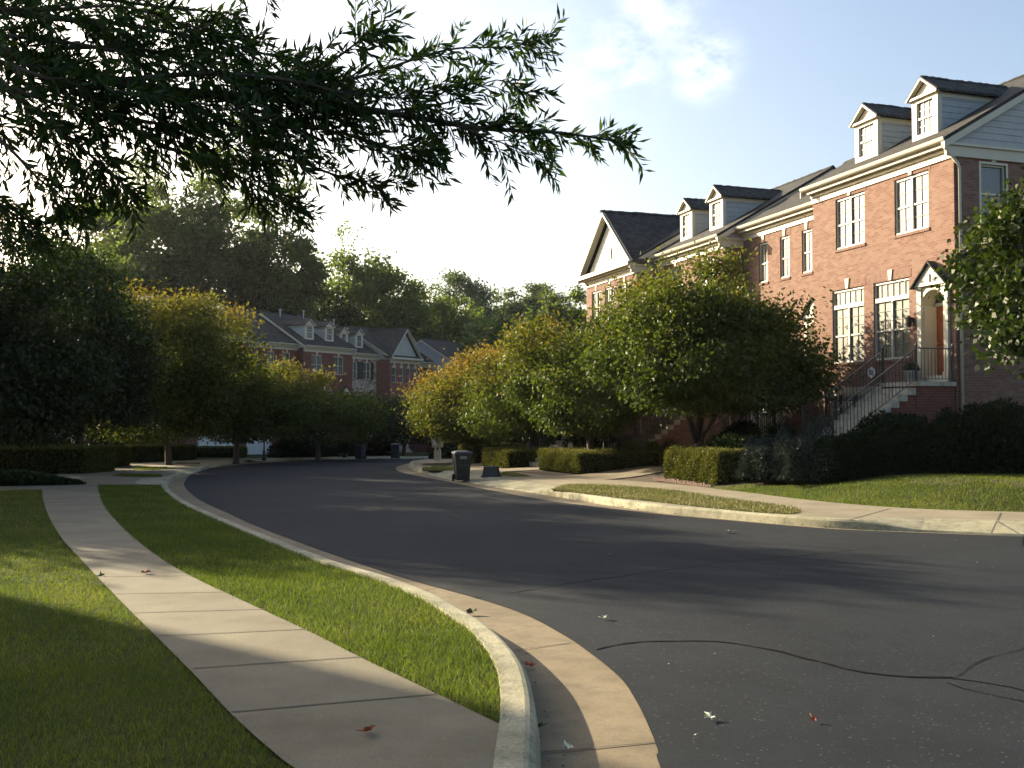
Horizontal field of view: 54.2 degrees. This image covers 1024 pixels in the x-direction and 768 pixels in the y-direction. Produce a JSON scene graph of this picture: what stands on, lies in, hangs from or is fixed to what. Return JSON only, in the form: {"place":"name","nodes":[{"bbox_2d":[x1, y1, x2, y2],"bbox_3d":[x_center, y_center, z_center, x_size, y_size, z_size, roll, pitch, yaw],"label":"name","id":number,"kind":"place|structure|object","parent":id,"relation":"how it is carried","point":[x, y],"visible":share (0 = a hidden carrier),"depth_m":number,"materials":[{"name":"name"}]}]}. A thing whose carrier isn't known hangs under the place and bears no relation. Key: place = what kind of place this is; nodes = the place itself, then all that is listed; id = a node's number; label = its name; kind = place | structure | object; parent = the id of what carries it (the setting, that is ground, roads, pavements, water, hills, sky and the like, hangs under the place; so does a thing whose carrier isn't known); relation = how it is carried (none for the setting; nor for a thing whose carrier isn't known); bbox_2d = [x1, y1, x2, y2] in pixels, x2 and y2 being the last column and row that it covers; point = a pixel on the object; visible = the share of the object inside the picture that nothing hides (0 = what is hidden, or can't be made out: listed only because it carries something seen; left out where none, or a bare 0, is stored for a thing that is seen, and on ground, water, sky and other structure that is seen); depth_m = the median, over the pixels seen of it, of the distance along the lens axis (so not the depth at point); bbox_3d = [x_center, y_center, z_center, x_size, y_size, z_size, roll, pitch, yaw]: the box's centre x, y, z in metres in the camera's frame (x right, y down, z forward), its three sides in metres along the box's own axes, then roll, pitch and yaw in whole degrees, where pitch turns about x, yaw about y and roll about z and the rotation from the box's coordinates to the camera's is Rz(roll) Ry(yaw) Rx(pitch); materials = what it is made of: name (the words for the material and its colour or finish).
{"place":"outdoors","nodes":[
{"label":"outdoors","id":0,"kind":"place"},
{"bbox_2d":[0,458,498,767],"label":"sidewalk","id":1,"kind":"structure","parent":0,"point":[432,730],"depth_m":6.19,"materials":[{"name":"concrete"}]},
{"bbox_2d":[0,452,499,767],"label":"turf","id":2,"kind":"structure","parent":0,"point":[184,755],"depth_m":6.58,"materials":[{"name":"green plant"}]},
{"bbox_2d":[0,467,85,485],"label":"ground cover","id":3,"kind":"object","parent":2,"relation":"on","point":[17,477],"visible":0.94,"depth_m":29.59,"materials":[{"name":"green plant"}]},
{"bbox_2d":[6,420,84,444],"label":"dark bush","id":4,"kind":"object","parent":2,"relation":"on","point":[66,440],"visible":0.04,"depth_m":44.35,"materials":[{"name":"green plant"}]},
{"bbox_2d":[0,443,115,473],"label":"clipped hedge","id":5,"kind":"object","parent":2,"relation":"on","point":[77,458],"visible":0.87,"depth_m":38.73,"materials":[{"name":"green plant"}]},
{"bbox_2d":[16,422,115,444],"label":"dark bush","id":6,"kind":"object","parent":2,"relation":"on","point":[102,439],"visible":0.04,"depth_m":49.61,"materials":[{"name":"green plant"}]},
{"bbox_2d":[0,195,163,448],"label":"street tree","id":7,"kind":"object","parent":2,"relation":"on","point":[68,359],"visible":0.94,"depth_m":32.40,"materials":[{"name":"green plant"}]},
{"bbox_2d":[6,242,182,443],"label":"street tree","id":8,"kind":"object","parent":2,"relation":"on","point":[121,413],"visible":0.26,"depth_m":43.39,"materials":[{"name":"green plant"}]},
{"bbox_2d":[25,167,183,283],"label":"woodland tree","id":9,"kind":"object","parent":2,"relation":"on","point":[121,250],"visible":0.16,"depth_m":106.43,"materials":[{"name":"green plant"}]},
{"bbox_2d":[109,444,131,466],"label":"clipped hedge","id":10,"kind":"object","parent":2,"relation":"on","point":[122,455],"visible":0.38,"depth_m":47.78,"materials":[{"name":"green plant"}]},
{"bbox_2d":[125,442,164,461],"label":"clipped hedge","id":11,"kind":"object","parent":2,"relation":"on","point":[150,453],"visible":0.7,"depth_m":55.99,"materials":[{"name":"green plant"}]},
{"bbox_2d":[122,242,209,298],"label":"woodland tree","id":12,"kind":"object","parent":2,"relation":"on","point":[158,275],"visible":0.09,"depth_m":97.35,"materials":[{"name":"green plant"}]},
{"bbox_2d":[58,277,295,464],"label":"street tree","id":13,"kind":"object","parent":2,"relation":"on","point":[202,391],"visible":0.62,"depth_m":48.75,"materials":[{"name":"green plant"}]},
{"bbox_2d":[171,442,197,459],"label":"clipped hedge","id":14,"kind":"object","parent":2,"relation":"on","point":[183,451],"visible":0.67,"depth_m":60.66,"materials":[{"name":"green plant"}]},
{"bbox_2d":[84,111,298,311],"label":"woodland tree","id":15,"kind":"object","parent":2,"relation":"on","point":[195,227],"visible":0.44,"depth_m":100.64,"materials":[{"name":"green plant"}]},
{"bbox_2d":[145,293,251,445],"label":"brick house","id":16,"kind":"structure","parent":2,"relation":"on","point":[202,442],"depth_m":76.65,"materials":[{"name":"grey"}]},
{"bbox_2d":[196,445,247,457],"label":"clipped hedge","id":17,"kind":"object","parent":2,"relation":"on","point":[207,451],"visible":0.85,"depth_m":68.66,"materials":[{"name":"green plant"}]},
{"bbox_2d":[169,224,303,313],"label":"woodland tree","id":18,"kind":"object","parent":2,"relation":"on","point":[237,280],"visible":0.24,"depth_m":97.45,"materials":[{"name":"green plant"}]},
{"bbox_2d":[227,307,299,454],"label":"brick house","id":19,"kind":"structure","parent":2,"relation":"on","point":[288,347],"depth_m":82.86,"materials":[{"name":"grey"}]},
{"bbox_2d":[246,437,271,454],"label":"garage door","id":20,"kind":"structure","parent":19,"relation":"in","point":[255,448],"depth_m":80.77,"materials":[{"name":"paint"}]},
{"bbox_2d":[216,171,333,320],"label":"woodland tree","id":21,"kind":"object","parent":2,"relation":"on","point":[309,274],"visible":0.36,"depth_m":101.04,"materials":[{"name":"green plant"}]},
{"bbox_2d":[266,436,328,457],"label":"dark bush","id":22,"kind":"object","parent":2,"relation":"on","point":[305,448],"visible":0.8,"depth_m":69.09,"materials":[{"name":"green plant"}]},
{"bbox_2d":[96,484,510,721],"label":"grass strip","id":23,"kind":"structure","parent":2,"relation":"on","point":[152,491],"depth_m":9.27,"materials":[{"name":"green plant"}]},
{"bbox_2d":[258,309,356,439],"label":"brick house","id":24,"kind":"structure","parent":2,"relation":"on","point":[320,342],"depth_m":86.65,"materials":[{"name":"red"}]},
{"bbox_2d":[311,352,322,373],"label":"window","id":25,"kind":"structure","parent":24,"relation":"in","point":[316,357],"depth_m":85.43,"materials":[{"name":"grey glass"}]},
{"bbox_2d":[333,353,343,375],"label":"window","id":26,"kind":"structure","parent":24,"relation":"in","point":[338,361],"depth_m":87.80,"materials":[{"name":"glass"}]},
{"bbox_2d":[0,0,655,279],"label":"oak tree","id":27,"kind":"object","parent":2,"relation":"on","point":[56,68],"visible":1,"depth_m":4.89,"materials":[{"name":"green plant"}]},
{"bbox_2d":[310,286,367,326],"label":"woodland tree","id":28,"kind":"object","parent":2,"relation":"on","point":[340,317],"visible":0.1,"depth_m":111.10,"materials":[{"name":"green plant"}]},
{"bbox_2d":[324,319,379,396],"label":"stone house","id":29,"kind":"structure","parent":2,"relation":"on","point":[365,358],"depth_m":91.99,"materials":[{"name":"grey"}]},
{"bbox_2d":[311,220,441,339],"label":"woodland tree","id":30,"kind":"object","parent":2,"relation":"on","point":[373,286],"visible":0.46,"depth_m":113.34,"materials":[{"name":"green plant"}]},
{"bbox_2d":[365,434,391,454],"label":"dark bush","id":31,"kind":"object","parent":2,"relation":"on","point":[372,448],"visible":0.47,"depth_m":77.00,"materials":[{"name":"green plant"}]},
{"bbox_2d":[346,325,423,448],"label":"brick house","id":32,"kind":"structure","parent":2,"relation":"on","point":[396,349],"depth_m":93.96,"materials":[{"name":"red brick"}]},
{"bbox_2d":[367,392,437,455],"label":"street tree","id":33,"kind":"object","parent":2,"relation":"on","point":[403,437],"visible":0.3,"depth_m":74.33,"materials":[{"name":"green plant"}]},
{"bbox_2d":[378,306,441,340],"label":"woodland tree","id":34,"kind":"object","parent":2,"relation":"on","point":[429,334],"visible":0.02,"depth_m":108.51,"materials":[{"name":"green plant"}]},
{"bbox_2d":[412,337,435,392],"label":"brick house","id":35,"kind":"structure","parent":2,"relation":"on","point":[426,363],"depth_m":98.95,"materials":[{"name":"grey"}]},
{"bbox_2d":[397,276,487,342],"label":"woodland tree","id":36,"kind":"object","parent":2,"relation":"on","point":[448,329],"visible":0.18,"depth_m":120.36,"materials":[{"name":"green plant"}]},
{"bbox_2d":[416,338,471,383],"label":"roof","id":37,"kind":"structure","parent":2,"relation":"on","point":[434,351],"depth_m":100.45,"materials":[{"name":"grey wood"}]},
{"bbox_2d":[458,317,497,354],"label":"woodland tree","id":38,"kind":"object","parent":2,"relation":"on","point":[474,331],"visible":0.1,"depth_m":104.88,"materials":[{"name":"green plant"}]},
{"bbox_2d":[459,309,527,352],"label":"woodland tree","id":39,"kind":"object","parent":2,"relation":"on","point":[496,324],"visible":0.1,"depth_m":102.86,"materials":[{"name":"green plant"}]},
{"bbox_2d":[0,0,1023,322],"label":"sky","id":40,"kind":"structure","parent":0,"point":[767,94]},
{"bbox_2d":[509,285,586,370],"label":"woodland tree","id":41,"kind":"object","parent":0,"point":[577,296],"visible":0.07,"depth_m":96.16,"materials":[{"name":"green plant"}]},
{"bbox_2d":[184,458,1023,767],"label":"road","id":42,"kind":"structure","parent":0,"point":[894,606],"depth_m":9.74,"materials":[{"name":"grey asphalt"}]},
{"bbox_2d":[135,456,540,767],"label":"curb","id":43,"kind":"structure","parent":42,"relation":"on","point":[518,742],"depth_m":6.47,"materials":[{"name":"concrete"}]},
{"bbox_2d":[168,460,660,767],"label":"gutter pan","id":44,"kind":"object","parent":42,"relation":"on","point":[590,698],"visible":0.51,"depth_m":6.36,"materials":[{"name":"concrete"}]},
{"bbox_2d":[396,463,1021,536],"bbox_3d":[24.248,3.675,37.394,53.859,1.786,85.608,0,-2,-13],"label":"gutter","id":45,"kind":"object","parent":42,"relation":"on","point":[405,468],"visible":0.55,"depth_m":26.24,"materials":[{"name":"concrete"}]},
{"bbox_2d":[451,450,472,480],"bbox_3d":[-1.758,2.880,35.072,0.660,1.077,0.936,0,-2,-12],"label":"wheeled bin","id":46,"kind":"object","parent":45,"relation":"on","point":[462,461],"visible":0.98,"depth_m":34.77,"materials":[{"name":"black plastic"}]},
{"bbox_2d":[409,458,1023,536],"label":"kerb house side","id":47,"kind":"structure","parent":42,"relation":"on","point":[971,526],"depth_m":18.41,"materials":[{"name":"concrete"}]},
{"bbox_2d":[596,640,951,677],"bbox_3d":[1.882,1.976,7.307,2.459,0.026,0.672,-1,-2,23],"label":"road crack","id":48,"kind":"object","parent":42,"relation":"on","point":[802,658],"visible":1,"depth_m":7.12,"materials":[{"name":"black asphalt"}]},
{"bbox_2d":[561,466,663,478],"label":"driveway","id":49,"kind":"structure","parent":0,"point":[628,472],"depth_m":35.53,"materials":[{"name":"concrete"}]},
{"bbox_2d":[450,462,1023,511],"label":"lawn terrain","id":50,"kind":"structure","parent":0,"point":[649,478],"depth_m":22.64,"materials":[{"name":"plant"}]},
{"bbox_2d":[385,339,518,445],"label":"autumn tree","id":51,"kind":"object","parent":50,"relation":"on","point":[435,397],"visible":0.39,"depth_m":51.42,"materials":[{"name":"green plant"}]},
{"bbox_2d":[458,441,533,463],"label":"clipped hedge","id":52,"kind":"object","parent":50,"relation":"on","point":[475,449],"visible":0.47,"depth_m":52.12,"materials":[{"name":"green plant"}]},
{"bbox_2d":[440,341,589,447],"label":"pear tree","id":53,"kind":"object","parent":50,"relation":"on","point":[485,402],"visible":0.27,"depth_m":45.95,"materials":[{"name":"green plant"}]},
{"bbox_2d":[480,446,549,467],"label":"clipped hedge","id":54,"kind":"object","parent":50,"relation":"on","point":[511,457],"visible":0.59,"depth_m":45.14,"materials":[{"name":"green plant"}]},
{"bbox_2d":[472,303,669,449],"bbox_3d":[2.920,0.251,39.221,8.153,6.770,10.402,1,-2,-20],"label":"pear tree","id":55,"kind":"object","parent":50,"relation":"on","point":[552,398],"visible":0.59,"depth_m":37.65,"materials":[{"name":"green plant"}]},
{"bbox_2d":[529,421,634,466],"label":"front steps","id":56,"kind":"structure","parent":50,"relation":"on","point":[558,443],"depth_m":45.05,"materials":[{"name":"red brick"}]},
{"bbox_2d":[536,446,661,474],"bbox_3d":[3.356,2.996,39.641,3.672,0.983,4.841,1,-2,-18],"label":"clipped hedge","id":57,"kind":"object","parent":50,"relation":"on","point":[579,460],"visible":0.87,"depth_m":37.73,"materials":[{"name":"green plant"}]},
{"bbox_2d":[562,432,637,447],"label":"dark bush","id":58,"kind":"object","parent":50,"relation":"on","point":[597,441],"visible":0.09,"depth_m":43.54,"materials":[{"name":"green plant"}]},
{"bbox_2d":[577,210,679,437],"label":"brick house","id":59,"kind":"structure","parent":50,"relation":"on","point":[621,241],"depth_m":47.84,"materials":[{"name":"grey"}]},
{"bbox_2d":[603,407,722,451],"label":"front steps","id":60,"kind":"structure","parent":50,"relation":"on","point":[660,432],"depth_m":39.26,"materials":[{"name":"red brick"}]},
{"bbox_2d":[653,477,712,486],"bbox_3d":[5.145,2.975,30.389,0.090,0.147,3.725,1,-2,-18],"label":"brick edging","id":61,"kind":"object","parent":50,"relation":"on","point":[679,481],"visible":0.95,"depth_m":30.36,"materials":[{"name":"brick"}]},
{"bbox_2d":[663,445,750,485],"bbox_3d":[6.048,2.480,30.704,1.644,1.228,3.763,1,-2,-18],"label":"clipped hedge","id":62,"kind":"object","parent":50,"relation":"on","point":[712,465],"visible":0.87,"depth_m":29.80,"materials":[{"name":"green plant"}]},
{"bbox_2d":[551,237,863,446],"bbox_3d":[5.870,-0.762,32.576,8.803,7.985,9.338,1,-2,-34],"label":"pear tree","id":63,"kind":"object","parent":50,"relation":"on","point":[729,352],"visible":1,"depth_m":30.19,"materials":[{"name":"green plant"}]},
{"bbox_2d":[703,430,762,454],"bbox_3d":[7.068,2.237,30.940,2.414,1.604,2.329,1,-2,-21],"label":"round shrub","id":64,"kind":"object","parent":50,"relation":"on","point":[729,439],"visible":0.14,"depth_m":30.59,"materials":[{"name":"green plant"}]},
{"bbox_2d":[449,469,1023,520],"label":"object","id":65,"kind":"structure","parent":50,"relation":"on","point":[825,509],"depth_m":20.90,"materials":[{"name":"concrete"}]},
{"bbox_2d":[551,483,801,513],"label":"verge","id":66,"kind":"structure","parent":65,"relation":"on","point":[684,501],"depth_m":22.43,"materials":[{"name":"plant"}]},
{"bbox_2d":[719,419,762,437],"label":"dark bush","id":67,"kind":"object","parent":50,"relation":"on","point":[742,428],"visible":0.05,"depth_m":33.07,"materials":[{"name":"green plant"}]},
{"bbox_2d":[648,165,835,430],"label":"brick house","id":68,"kind":"structure","parent":50,"relation":"on","point":[717,214],"depth_m":41.72,"materials":[{"name":"grey"}]},
{"bbox_2d":[702,401,814,445],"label":"front steps","id":69,"kind":"structure","parent":50,"relation":"on","point":[794,419],"depth_m":34.11,"materials":[{"name":"red brick"}]},
{"bbox_2d":[733,425,800,482],"bbox_3d":[7.273,1.916,27.934,2.211,1.620,2.213,2,-2,-42],"label":"dwarf spruce","id":70,"kind":"object","parent":50,"relation":"on","point":[756,463],"visible":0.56,"depth_m":27.60,"materials":[{"name":"green plant"}]},
{"bbox_2d":[769,414,839,482],"bbox_3d":[7.878,1.697,26.569,2.139,1.839,2.318,-1,-2,30],"label":"dwarf spruce","id":71,"kind":"object","parent":50,"relation":"on","point":[797,466],"visible":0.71,"depth_m":26.12,"materials":[{"name":"green plant"}]},
{"bbox_2d":[794,436,861,484],"bbox_3d":[8.459,2.009,26.191,2.116,1.308,2.038,0,-2,0],"label":"evergreen shrub","id":72,"kind":"object","parent":50,"relation":"on","point":[825,443],"visible":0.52,"depth_m":25.54,"materials":[{"name":"green plant"}]},
{"bbox_2d":[819,429,893,481],"bbox_3d":[8.949,1.869,26.078,2.320,1.402,2.062,0,-2,0],"label":"evergreen shrub","id":73,"kind":"object","parent":50,"relation":"on","point":[842,440],"visible":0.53,"depth_m":25.37,"materials":[{"name":"green plant"}]},
{"bbox_2d":[734,154,1005,421],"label":"brick house","id":74,"kind":"structure","parent":50,"relation":"on","point":[780,233],"depth_m":37.36,"materials":[{"name":"red brick"}]},
{"bbox_2d":[757,234,768,285],"bbox_3d":[9.739,-4.799,38.604,0.157,1.960,0.820,1,-2,-18],"label":"window","id":75,"kind":"structure","parent":74,"relation":"in","point":[764,238],"depth_m":38.69,"materials":[{"name":"white paint"}]},
{"bbox_2d":[778,227,790,280],"bbox_3d":[10.187,-4.841,37.227,0.157,1.960,0.820,1,-2,-18],"label":"window","id":76,"kind":"structure","parent":74,"relation":"in","point":[785,256],"depth_m":37.30,"materials":[{"name":"white paint"}]},
{"bbox_2d":[800,221,812,275],"bbox_3d":[10.617,-4.882,35.895,0.157,1.960,0.820,1,-2,-18],"label":"window","id":77,"kind":"structure","parent":74,"relation":"in","point":[807,234],"depth_m":35.95,"materials":[{"name":"white paint"}]},
{"bbox_2d":[801,342,955,451],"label":"front steps","id":78,"kind":"structure","parent":50,"relation":"on","point":[921,399],"depth_m":27.51,"materials":[{"name":"grey concrete"}]},
{"bbox_2d":[847,409,915,476],"bbox_3d":[9.703,1.586,26.337,2.764,1.874,2.251,0,-2,0],"label":"evergreen shrub","id":79,"kind":"object","parent":50,"relation":"on","point":[873,432],"visible":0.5,"depth_m":25.59,"materials":[{"name":"green plant"}]},
{"bbox_2d":[799,74,1023,429],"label":"brick house","id":80,"kind":"structure","parent":50,"relation":"on","point":[882,232],"depth_m":29.88,"materials":[{"name":"red brick"},{"name":"dark grey asphalt shingle"},{"name":"grey siding"}]},
{"bbox_2d":[830,277,865,365],"bbox_3d":[10.900,-2.003,32.342,0.157,2.810,1.830,1,-2,-18],"label":"window","id":81,"kind":"structure","parent":80,"relation":"in","point":[848,304],"depth_m":32.32,"materials":[{"name":"glass"}]},
{"bbox_2d":[833,187,865,252],"bbox_3d":[10.943,-5.376,32.306,0.157,2.070,1.680,1,-2,-18],"label":"window","id":82,"kind":"structure","parent":80,"relation":"in","point":[850,209],"depth_m":32.30,"materials":[{"name":"white paint"}]},
{"bbox_2d":[831,386,881,419],"bbox_3d":[11.054,1.304,31.696,0.140,2.420,3.000,1,-2,-18],"label":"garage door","id":83,"kind":"structure","parent":80,"relation":"in","point":[849,389],"depth_m":32.17,"materials":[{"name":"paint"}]},
{"bbox_2d":[871,268,910,363],"bbox_3d":[11.539,-2.064,30.356,0.157,2.810,1.820,1,-2,-18],"label":"window","id":84,"kind":"structure","parent":80,"relation":"in","point":[892,332],"depth_m":30.35,"materials":[{"name":"white paint"}]},
{"bbox_2d":[892,165,929,238],"bbox_3d":[11.830,-5.449,29.565,0.157,2.090,1.660,1,-2,-18],"label":"window","id":85,"kind":"structure","parent":80,"relation":"in","point":[912,201],"depth_m":29.55,"materials":[{"name":"white paint"}]},
{"bbox_2d":[936,306,943,374],"bbox_3d":[12.469,-1.249,28.688,0.110,2.020,0.800,1,-2,-18],"label":"door","id":86,"kind":"structure","parent":80,"relation":"in","point":[939,310],"depth_m":28.91,"materials":[{"name":"red wood"}]},
{"bbox_2d":[975,159,1010,222],"bbox_3d":[13.630,-5.541,28.368,1.280,2.140,0.145,1,-2,-18],"label":"window","id":87,"kind":"structure","parent":80,"relation":"in","point":[990,175],"depth_m":28.41,"materials":[{"name":"clear glass"}]},
{"bbox_2d":[877,412,953,474],"bbox_3d":[10.389,1.616,26.115,2.635,1.797,2.507,0,-2,0],"label":"evergreen shrub","id":88,"kind":"object","parent":50,"relation":"on","point":[921,462],"visible":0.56,"depth_m":25.34,"materials":[{"name":"green plant"}]},
{"bbox_2d":[923,407,994,473],"bbox_3d":[11.426,1.538,25.997,2.326,1.928,2.688,-1,-2,27],"label":"evergreen shrub","id":89,"kind":"object","parent":50,"relation":"on","point":[943,423],"visible":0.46,"depth_m":25.19,"materials":[{"name":"green plant"}]},
{"bbox_2d":[928,166,1023,379],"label":"maple tree","id":90,"kind":"object","parent":50,"relation":"on","point":[999,231],"visible":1,"depth_m":19.99,"materials":[{"name":"green plant"}]},
{"bbox_2d":[953,396,1023,474],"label":"evergreen shrub","id":91,"kind":"object","parent":50,"relation":"on","point":[1001,411],"visible":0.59,"depth_m":25.10,"materials":[{"name":"green plant"}]},
{"bbox_2d":[985,402,1023,473],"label":"evergreen shrub","id":92,"kind":"object","parent":50,"relation":"on","point":[1021,416],"visible":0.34,"depth_m":24.86,"materials":[{"name":"green plant"}]},
{"bbox_2d":[760,415,800,449],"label":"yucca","id":93,"kind":"object","parent":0,"point":[772,431],"visible":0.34,"depth_m":29.70,"materials":[{"name":"green plant"}]},
{"bbox_3d":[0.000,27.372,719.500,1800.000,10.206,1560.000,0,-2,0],"label":"ground","id":94,"kind":"structure","parent":0,"visible":0},
{"bbox_2d":[149,343,345,463],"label":"street tree","id":95,"kind":"object","parent":94,"relation":"on","point":[283,408],"visible":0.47,"depth_m":57.40,"materials":[{"name":"green plant"}]},
{"bbox_2d":[258,385,399,459],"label":"street tree","id":96,"kind":"object","parent":94,"relation":"on","point":[358,408],"visible":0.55,"depth_m":64.55,"materials":[{"name":"green plant"}]},
{"bbox_2d":[426,436,459,458],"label":"dark bush","id":97,"kind":"object","parent":94,"relation":"on","point":[447,449],"visible":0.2,"depth_m":65.00,"materials":[{"name":"green plant"}]},
{"bbox_2d":[427,267,510,328],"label":"woodland tree","id":98,"kind":"object","parent":94,"relation":"on","point":[476,292],"visible":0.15,"depth_m":147.54,"materials":[{"name":"green plant"}]},
{"bbox_2d":[490,280,561,438],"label":"woodland tree","id":99,"kind":"object","parent":94,"relation":"on","point":[534,292],"visible":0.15,"depth_m":153.57,"materials":[{"name":"green plant"}]},
{"bbox_2d":[539,285,585,324],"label":"woodland tree","id":100,"kind":"object","parent":94,"relation":"on","point":[568,305],"visible":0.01,"depth_m":157.63,"materials":[{"name":"green plant"}]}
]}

